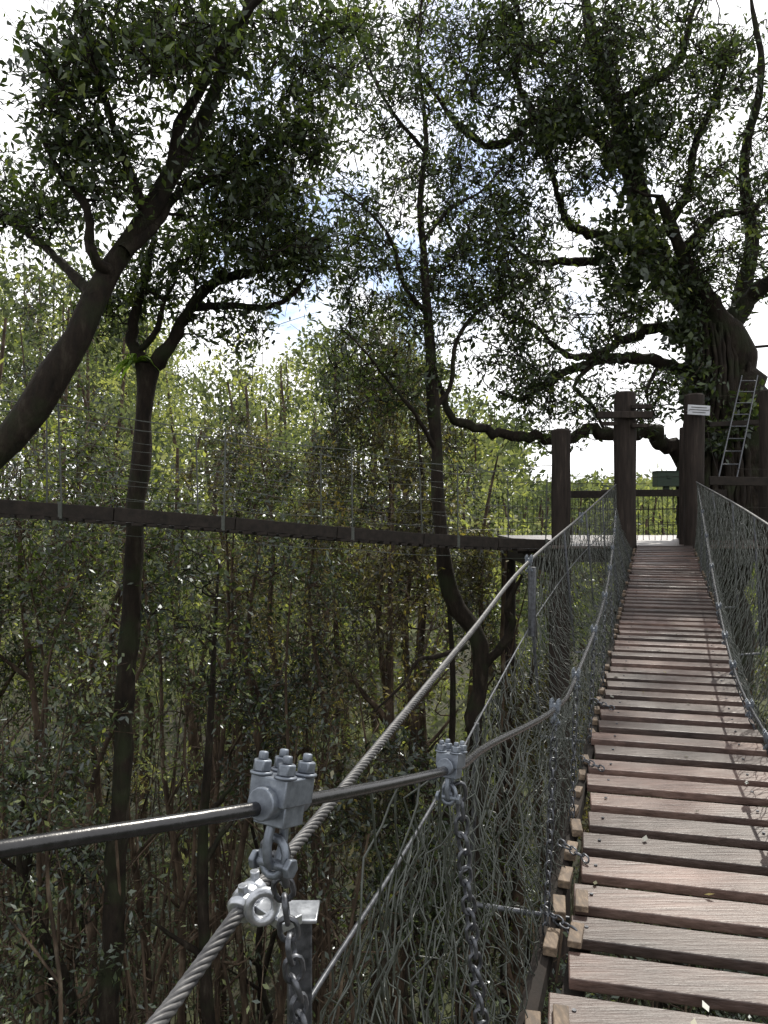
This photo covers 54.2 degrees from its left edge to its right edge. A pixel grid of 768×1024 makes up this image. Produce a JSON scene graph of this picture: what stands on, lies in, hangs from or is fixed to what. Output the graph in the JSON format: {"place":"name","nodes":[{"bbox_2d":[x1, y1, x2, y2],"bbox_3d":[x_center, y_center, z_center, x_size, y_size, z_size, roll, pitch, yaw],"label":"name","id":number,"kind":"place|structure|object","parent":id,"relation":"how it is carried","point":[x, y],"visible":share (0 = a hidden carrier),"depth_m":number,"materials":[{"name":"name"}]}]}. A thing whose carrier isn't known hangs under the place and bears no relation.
{"place":"outdoors","nodes":[
{"label":"outdoors","id":0,"kind":"place"},
{"bbox_2d":[0,500,767,1023],"bbox_3d":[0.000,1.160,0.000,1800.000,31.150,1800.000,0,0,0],"label":"ground","id":1,"kind":"structure","parent":0,"point":[246,856],"depth_m":37.39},
{"bbox_2d":[0,547,42,1001],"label":"rainforest tree","id":2,"kind":"object","parent":1,"relation":"on","point":[4,665],"visible":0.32,"depth_m":14.33,"materials":[{"name":"green plant"}]},
{"bbox_2d":[0,915,55,1023],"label":"understory tree","id":3,"kind":"object","parent":1,"relation":"on","point":[37,1009],"visible":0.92,"depth_m":9.21,"materials":[{"name":"green plant"}]},
{"bbox_2d":[0,765,82,1023],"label":"understory tree","id":4,"kind":"object","parent":1,"relation":"on","point":[48,993],"visible":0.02,"depth_m":18.03,"materials":[{"name":"green plant"}]},
{"bbox_2d":[0,392,98,1023],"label":"rainforest tree","id":5,"kind":"object","parent":1,"relation":"on","point":[7,682],"visible":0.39,"depth_m":14.90,"materials":[{"name":"green plant"}]},
{"bbox_2d":[0,713,108,1023],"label":"understory tree","id":6,"kind":"object","parent":1,"relation":"on","point":[6,818],"visible":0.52,"depth_m":9.93,"materials":[{"name":"green plant"}]},
{"bbox_2d":[0,366,108,867],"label":"rainforest tree","id":7,"kind":"object","parent":1,"relation":"on","point":[2,610],"visible":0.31,"depth_m":14.21,"materials":[{"name":"green plant"}]},
{"bbox_2d":[0,653,111,1023],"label":"understory tree","id":8,"kind":"object","parent":1,"relation":"on","point":[27,861],"visible":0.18,"depth_m":14.37,"materials":[{"name":"green plant"}]},
{"bbox_2d":[6,745,111,1022],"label":"understory tree","id":9,"kind":"object","parent":1,"relation":"on","point":[75,941],"visible":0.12,"depth_m":16.37,"materials":[{"name":"green plant"}]},
{"bbox_2d":[0,437,129,1023],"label":"rainforest tree","id":10,"kind":"object","parent":1,"relation":"on","point":[43,589],"visible":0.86,"depth_m":10.22,"materials":[{"name":"green plant"}]},
{"bbox_2d":[0,623,139,1023],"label":"rainforest tree","id":11,"kind":"object","parent":1,"relation":"on","point":[92,711],"visible":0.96,"depth_m":9.60,"materials":[{"name":"green plant"}]},
{"bbox_2d":[0,728,141,1023],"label":"understory tree","id":12,"kind":"object","parent":1,"relation":"on","point":[46,938],"visible":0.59,"depth_m":10.10,"materials":[{"name":"green plant"}]},
{"bbox_2d":[28,683,114,959],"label":"understory tree","id":13,"kind":"object","parent":1,"relation":"on","point":[85,944],"visible":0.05,"depth_m":20.47,"materials":[{"name":"green plant"}]},
{"bbox_2d":[0,410,153,1023],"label":"rainforest tree","id":14,"kind":"object","parent":1,"relation":"on","point":[31,681],"visible":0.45,"depth_m":14.38,"materials":[{"name":"green plant"}]},
{"bbox_2d":[0,247,153,985],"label":"rainforest tree","id":15,"kind":"object","parent":1,"relation":"on","point":[63,906],"visible":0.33,"depth_m":18.69,"materials":[{"name":"green plant"}]},
{"bbox_2d":[2,480,159,1023],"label":"rainforest tree","id":16,"kind":"object","parent":1,"relation":"on","point":[84,615],"visible":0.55,"depth_m":13.82,"materials":[{"name":"green plant"}]},
{"bbox_2d":[0,377,203,1016],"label":"rainforest tree","id":17,"kind":"object","parent":1,"relation":"on","point":[137,888],"visible":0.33,"depth_m":15.52,"materials":[{"name":"green plant"}]},
{"bbox_2d":[48,712,155,981],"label":"understory tree","id":18,"kind":"object","parent":1,"relation":"on","point":[133,795],"visible":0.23,"depth_m":18.26,"materials":[{"name":"green plant"}]},
{"bbox_2d":[37,388,176,998],"bbox_3d":[-5.916,6.759,15.831,2.632,18.746,2.449,0,0,0],"label":"rainforest tree","id":19,"kind":"object","parent":1,"relation":"on","point":[101,449],"visible":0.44,"depth_m":15.78,"materials":[{"name":"green plant"}]},
{"bbox_2d":[34,889,181,1023],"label":"understory tree","id":20,"kind":"object","parent":1,"relation":"on","point":[95,971],"visible":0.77,"depth_m":9.81,"materials":[{"name":"green plant"}]},
{"bbox_2d":[57,599,174,1023],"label":"understory tree","id":21,"kind":"object","parent":1,"relation":"on","point":[122,978],"visible":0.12,"depth_m":19.10,"materials":[{"name":"green plant"}]},
{"bbox_2d":[15,444,219,1023],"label":"rainforest tree","id":22,"kind":"object","parent":1,"relation":"on","point":[90,929],"visible":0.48,"depth_m":11.69,"materials":[{"name":"green plant"}]},
{"bbox_2d":[93,767,214,1010],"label":"understory tree","id":23,"kind":"object","parent":1,"relation":"on","point":[142,839],"visible":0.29,"depth_m":19.21,"materials":[{"name":"green plant"}]},
{"bbox_2d":[88,421,234,1023],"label":"rainforest tree","id":24,"kind":"object","parent":1,"relation":"on","point":[182,965],"visible":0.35,"depth_m":13.42,"materials":[{"name":"green plant"}]},
{"bbox_2d":[67,554,256,1022],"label":"rainforest tree","id":25,"kind":"object","parent":1,"relation":"on","point":[163,959],"visible":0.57,"depth_m":12.73,"materials":[{"name":"green plant"}]},
{"bbox_2d":[0,161,354,1023],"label":"forked rainforest tree","id":26,"kind":"object","parent":1,"relation":"on","point":[144,279],"visible":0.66,"depth_m":9.90,"materials":[{"name":"green plant"}]},
{"bbox_2d":[110,353,160,382],"bbox_3d":[-3.277,-1.920,9.894,0.634,0.388,0.703,0,0,-28],"label":"birds nest fern","id":27,"kind":"object","parent":26,"relation":"attached to","point":[127,363],"visible":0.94,"depth_m":9.87,"materials":[{"name":"green plant"}]},
{"bbox_2d":[112,495,297,1023],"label":"rainforest tree","id":28,"kind":"object","parent":1,"relation":"on","point":[204,854],"visible":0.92,"depth_m":10.82,"materials":[{"name":"green plant"}]},
{"bbox_2d":[0,0,430,468],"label":"leaning rainforest tree","id":29,"kind":"object","parent":1,"relation":"on","point":[202,46],"visible":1,"depth_m":7.99,"materials":[{"name":"green plant"}]},
{"bbox_2d":[144,400,304,1023],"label":"rainforest tree","id":30,"kind":"object","parent":1,"relation":"on","point":[215,496],"visible":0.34,"depth_m":21.71,"materials":[{"name":"green plant"}]},
{"bbox_2d":[186,455,295,1023],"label":"rainforest tree","id":31,"kind":"object","parent":1,"relation":"on","point":[242,979],"visible":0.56,"depth_m":15.19,"materials":[{"name":"green plant"}]},
{"bbox_2d":[175,351,319,1023],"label":"rainforest tree","id":32,"kind":"object","parent":1,"relation":"on","point":[244,420],"visible":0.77,"depth_m":14.89,"materials":[{"name":"green plant"}]},
{"bbox_2d":[224,661,306,1023],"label":"understory tree","id":33,"kind":"object","parent":1,"relation":"on","point":[259,971],"visible":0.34,"depth_m":15.51,"materials":[{"name":"green plant"}]},
{"bbox_2d":[164,520,367,1023],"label":"rainforest tree","id":34,"kind":"object","parent":1,"relation":"on","point":[260,745],"visible":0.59,"depth_m":14.47,"materials":[{"name":"green plant"}]},
{"bbox_2d":[189,414,377,1023],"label":"rainforest tree","id":35,"kind":"object","parent":1,"relation":"on","point":[270,634],"visible":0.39,"depth_m":19.72,"materials":[{"name":"green plant"}]},
{"bbox_2d":[229,654,346,1023],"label":"understory tree","id":36,"kind":"object","parent":1,"relation":"on","point":[269,949],"visible":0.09,"depth_m":17.60,"materials":[{"name":"green plant"}]},
{"bbox_2d":[227,472,369,960],"bbox_3d":[-1.469,7.746,13.182,2.489,17.045,2.698,0,0,0],"label":"rainforest tree","id":37,"kind":"object","parent":1,"relation":"on","point":[309,582],"visible":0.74,"depth_m":13.03,"materials":[{"name":"green plant"}]},
{"bbox_2d":[266,619,370,1023],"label":"understory tree","id":38,"kind":"object","parent":1,"relation":"on","point":[319,648],"visible":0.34,"depth_m":16.75,"materials":[{"name":"green plant"}]},
{"bbox_2d":[265,663,376,1023],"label":"understory tree","id":39,"kind":"object","parent":1,"relation":"on","point":[317,942],"visible":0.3,"depth_m":14.35,"materials":[{"name":"green plant"}]},
{"bbox_2d":[280,423,371,1023],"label":"rainforest tree","id":40,"kind":"object","parent":1,"relation":"on","point":[315,1003],"visible":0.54,"depth_m":16.08,"materials":[{"name":"green plant"}]},
{"bbox_2d":[241,410,415,995],"bbox_3d":[-1.552,6.910,20.305,4.884,19.259,4.357,0,0,0],"label":"rainforest tree","id":41,"kind":"object","parent":1,"relation":"on","point":[335,627],"visible":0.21,"depth_m":20.01,"materials":[{"name":"green plant"}]},
{"bbox_2d":[288,787,371,948],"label":"understory tree","id":42,"kind":"object","parent":1,"relation":"on","point":[299,854],"visible":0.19,"depth_m":21.71,"materials":[{"name":"green plant"}]},
{"bbox_2d":[304,783,399,1023],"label":"understory tree","id":43,"kind":"object","parent":1,"relation":"on","point":[354,878],"visible":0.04,"depth_m":20.39,"materials":[{"name":"green plant"}]},
{"bbox_2d":[281,666,434,1023],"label":"rainforest tree","id":44,"kind":"object","parent":1,"relation":"on","point":[329,735],"visible":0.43,"depth_m":11.29,"materials":[{"name":"green plant"}]},
{"bbox_2d":[296,652,437,1023],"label":"rainforest tree","id":45,"kind":"object","parent":1,"relation":"on","point":[365,777],"visible":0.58,"depth_m":10.82,"materials":[{"name":"green plant"}]},
{"bbox_2d":[297,496,444,1022],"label":"rainforest tree","id":46,"kind":"object","parent":1,"relation":"on","point":[386,573],"visible":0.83,"depth_m":12.79,"materials":[{"name":"green plant"}]},
{"bbox_2d":[278,447,468,1023],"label":"rainforest tree","id":47,"kind":"object","parent":1,"relation":"on","point":[366,698],"visible":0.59,"depth_m":15.26,"materials":[{"name":"green plant"}]},
{"bbox_2d":[0,230,767,976],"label":"distant forest","id":48,"kind":"object","parent":1,"relation":"on","point":[288,404],"visible":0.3,"depth_m":42.61,"materials":[{"name":"green plant"}]},
{"bbox_2d":[0,646,767,1023],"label":"sapling thicket","id":49,"kind":"object","parent":1,"relation":"on","point":[132,964],"visible":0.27,"depth_m":15.88,"materials":[{"name":"green plant"}]},
{"bbox_2d":[0,780,767,1023],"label":"undergrowth","id":50,"kind":"object","parent":1,"relation":"on","point":[254,935],"visible":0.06,"depth_m":24.78,"materials":[{"name":"green plant"}]},
{"bbox_2d":[323,745,447,1023],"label":"understory tree","id":51,"kind":"object","parent":1,"relation":"on","point":[402,837],"visible":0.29,"depth_m":11.62,"materials":[{"name":"green plant"}]},
{"bbox_2d":[297,288,478,1023],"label":"rainforest tree","id":52,"kind":"object","parent":1,"relation":"on","point":[335,406],"visible":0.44,"depth_m":17.90,"materials":[{"name":"green plant"}]},
{"bbox_2d":[305,252,483,1023],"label":"rainforest tree","id":53,"kind":"object","parent":1,"relation":"on","point":[394,447],"visible":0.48,"depth_m":16.61,"materials":[{"name":"green plant"}]},
{"bbox_2d":[288,704,501,1023],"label":"understory tree","id":54,"kind":"object","parent":1,"relation":"on","point":[411,762],"visible":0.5,"depth_m":10.55,"materials":[{"name":"green plant"}]},
{"bbox_2d":[285,0,563,1023],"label":"slender rainforest tree","id":55,"kind":"object","parent":1,"relation":"on","point":[459,610],"visible":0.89,"depth_m":12.47,"materials":[{"name":"green plant"}]},
{"bbox_2d":[320,826,530,1023],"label":"understory tree","id":56,"kind":"object","parent":1,"relation":"on","point":[378,868],"visible":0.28,"depth_m":11.79,"materials":[{"name":"green plant"}]},
{"bbox_2d":[335,807,530,1023],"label":"understory tree","id":57,"kind":"object","parent":1,"relation":"on","point":[417,925],"visible":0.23,"depth_m":11.65,"materials":[{"name":"green plant"}]},
{"bbox_2d":[373,449,500,1023],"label":"rainforest tree","id":58,"kind":"object","parent":1,"relation":"on","point":[422,723],"visible":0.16,"depth_m":19.87,"materials":[{"name":"green plant"}]},
{"bbox_2d":[372,410,512,1023],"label":"rainforest tree","id":59,"kind":"object","parent":1,"relation":"on","point":[452,723],"visible":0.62,"depth_m":13.88,"materials":[{"name":"green plant"}]},
{"bbox_2d":[425,455,527,1021],"bbox_3d":[2.140,7.602,19.275,3.734,18.221,2.916,0,0,-40],"label":"rainforest tree","id":60,"kind":"object","parent":1,"relation":"on","point":[480,613],"visible":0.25,"depth_m":19.39,"materials":[{"name":"green plant"}]},
{"bbox_2d":[414,736,546,1015],"bbox_3d":[1.855,10.752,15.840,3.017,12.024,3.025,0,0,29],"label":"understory tree","id":61,"kind":"object","parent":1,"relation":"on","point":[515,872],"visible":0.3,"depth_m":15.66,"materials":[{"name":"green plant"}]},
{"bbox_2d":[429,506,542,1010],"bbox_3d":[2.047,8.337,14.930,2.027,16.906,2.300,0,0,28],"label":"rainforest tree","id":62,"kind":"object","parent":1,"relation":"on","point":[479,583],"visible":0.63,"depth_m":14.76,"materials":[{"name":"green plant"}]},
{"bbox_2d":[437,780,540,1014],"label":"understory tree","id":63,"kind":"object","parent":1,"relation":"on","point":[497,992],"visible":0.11,"depth_m":16.23,"materials":[{"name":"green plant"}]},
{"bbox_2d":[456,793,571,1015],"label":"understory tree","id":64,"kind":"object","parent":1,"relation":"on","point":[527,862],"visible":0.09,"depth_m":17.09,"materials":[{"name":"green plant"}]},
{"bbox_2d":[486,656,544,934],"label":"understory tree","id":65,"kind":"object","parent":1,"relation":"on","point":[521,775],"visible":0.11,"depth_m":21.20,"materials":[{"name":"green plant"}]},
{"bbox_2d":[484,553,573,982],"bbox_3d":[2.749,8.637,16.255,2.860,16.106,1.530,0,0,0],"label":"rainforest tree","id":66,"kind":"object","parent":1,"relation":"on","point":[503,844],"visible":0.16,"depth_m":16.12,"materials":[{"name":"brown plant"}]},
{"bbox_2d":[461,550,599,1023],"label":"rainforest tree","id":67,"kind":"object","parent":1,"relation":"on","point":[516,893],"visible":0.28,"depth_m":15.82,"materials":[{"name":"brown plant"}]},
{"bbox_2d":[495,555,601,1023],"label":"rainforest tree","id":68,"kind":"object","parent":1,"relation":"on","point":[523,581],"visible":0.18,"depth_m":21.12,"materials":[{"name":"green plant"}]},
{"bbox_2d":[465,932,659,1023],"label":"understory tree","id":69,"kind":"object","parent":1,"relation":"on","point":[588,995],"visible":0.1,"depth_m":9.20,"materials":[{"name":"green plant"}]},
{"bbox_2d":[369,0,767,1023],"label":"giant fig tree","id":70,"kind":"object","parent":1,"relation":"on","point":[603,50],"visible":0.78,"depth_m":13.72,"materials":[{"name":"green plant"}]},
{"bbox_2d":[521,74,764,463],"bbox_3d":[4.903,-4.529,13.842,4.902,7.308,2.495,0,0,0],"label":"climbing vine","id":71,"kind":"object","parent":70,"relation":"attached to","point":[631,233],"visible":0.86,"depth_m":13.84,"materials":[{"name":"green plant"}]},
{"bbox_2d":[523,686,615,998],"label":"understory tree","id":72,"kind":"object","parent":1,"relation":"on","point":[585,825],"visible":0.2,"depth_m":14.83,"materials":[{"name":"green plant"}]},
{"bbox_2d":[570,650,604,994],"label":"understory tree","id":73,"kind":"object","parent":1,"relation":"on","point":[588,710],"visible":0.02,"depth_m":20.41,"materials":[{"name":"green plant"}]},
{"bbox_2d":[545,503,644,1002],"bbox_3d":[6.924,8.074,23.384,3.506,16.973,3.789,0,0,-37],"label":"rainforest tree","id":74,"kind":"object","parent":1,"relation":"on","point":[618,956],"visible":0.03,"depth_m":23.27,"materials":[{"name":"green plant"}]},
{"bbox_2d":[497,389,767,1023],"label":"canopy platform","id":75,"kind":"structure","parent":1,"relation":"on","point":[624,414],"depth_m":11.85,"materials":[{"name":"brown wood"}]},
{"bbox_2d":[0,400,551,558],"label":"suspension bridge","id":76,"kind":"structure","parent":75,"relation":"attached to","point":[61,512],"depth_m":9.25,"materials":[{"name":"wood"}]},
{"bbox_2d":[0,481,767,1023],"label":"suspension bridge","id":77,"kind":"structure","parent":75,"relation":"attached to","point":[646,729],"depth_m":2.47,"materials":[{"name":"metal"}]},
{"bbox_2d":[593,559,747,1023],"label":"fallen leaves","id":78,"kind":"object","parent":77,"relation":"on","point":[704,1004],"visible":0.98,"depth_m":2.43,"materials":[{"name":"brown plant"}]},
{"bbox_2d":[651,471,678,489],"bbox_3d":[5.447,-0.610,14.500,0.480,0.360,0.320,0,0,0],"label":"green equipment box","id":79,"kind":"object","parent":75,"relation":"attached to","point":[665,480],"visible":0.92,"depth_m":14.36,"materials":[{"name":"paint"}]},
{"bbox_2d":[686,405,709,415],"bbox_3d":[4.799,-1.553,11.494,0.348,0.170,0.112,0,0,0],"label":"warning sign","id":80,"kind":"object","parent":75,"relation":"attached to","point":[698,410],"visible":1,"depth_m":11.44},
{"bbox_2d":[719,375,757,476],"bbox_3d":[6.023,-1.453,12.749,0.260,2.054,2.263,0,0,35],"label":"ladder","id":81,"kind":"object","parent":75,"relation":"attached to","point":[736,402],"visible":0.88,"depth_m":12.76,"materials":[{"name":"metal"}]},
{"bbox_2d":[631,892,661,1004],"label":"understory tree","id":82,"kind":"object","parent":1,"relation":"on","point":[641,1000],"visible":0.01,"depth_m":20.10,"materials":[{"name":"green plant"}]},
{"bbox_2d":[637,965,767,1023],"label":"understory tree","id":83,"kind":"object","parent":1,"relation":"on","point":[729,1015],"visible":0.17,"depth_m":11.72,"materials":[{"name":"green plant"}]},
{"bbox_2d":[655,799,757,1021],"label":"understory tree","id":84,"kind":"object","parent":1,"relation":"on","point":[713,1013],"visible":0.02,"depth_m":13.06,"materials":[{"name":"green plant"}]},
{"bbox_2d":[676,530,767,718],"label":"rainforest tree","id":85,"kind":"object","parent":1,"relation":"on","point":[752,605],"visible":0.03,"depth_m":21.62,"materials":[{"name":"green plant"}]},
{"bbox_2d":[722,902,767,1022],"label":"understory tree","id":86,"kind":"object","parent":1,"relation":"on","point":[757,1018],"visible":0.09,"depth_m":9.43,"materials":[{"name":"green plant"}]},
{"bbox_2d":[751,656,767,729],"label":"understory tree","id":87,"kind":"object","parent":1,"relation":"on","point":[766,676],"visible":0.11,"depth_m":21.61,"materials":[{"name":"green plant"}]},
{"bbox_2d":[0,0,767,499],"label":"sky","id":88,"kind":"structure","parent":0,"point":[597,455],"materials":[{"name":"white"}]}
]}

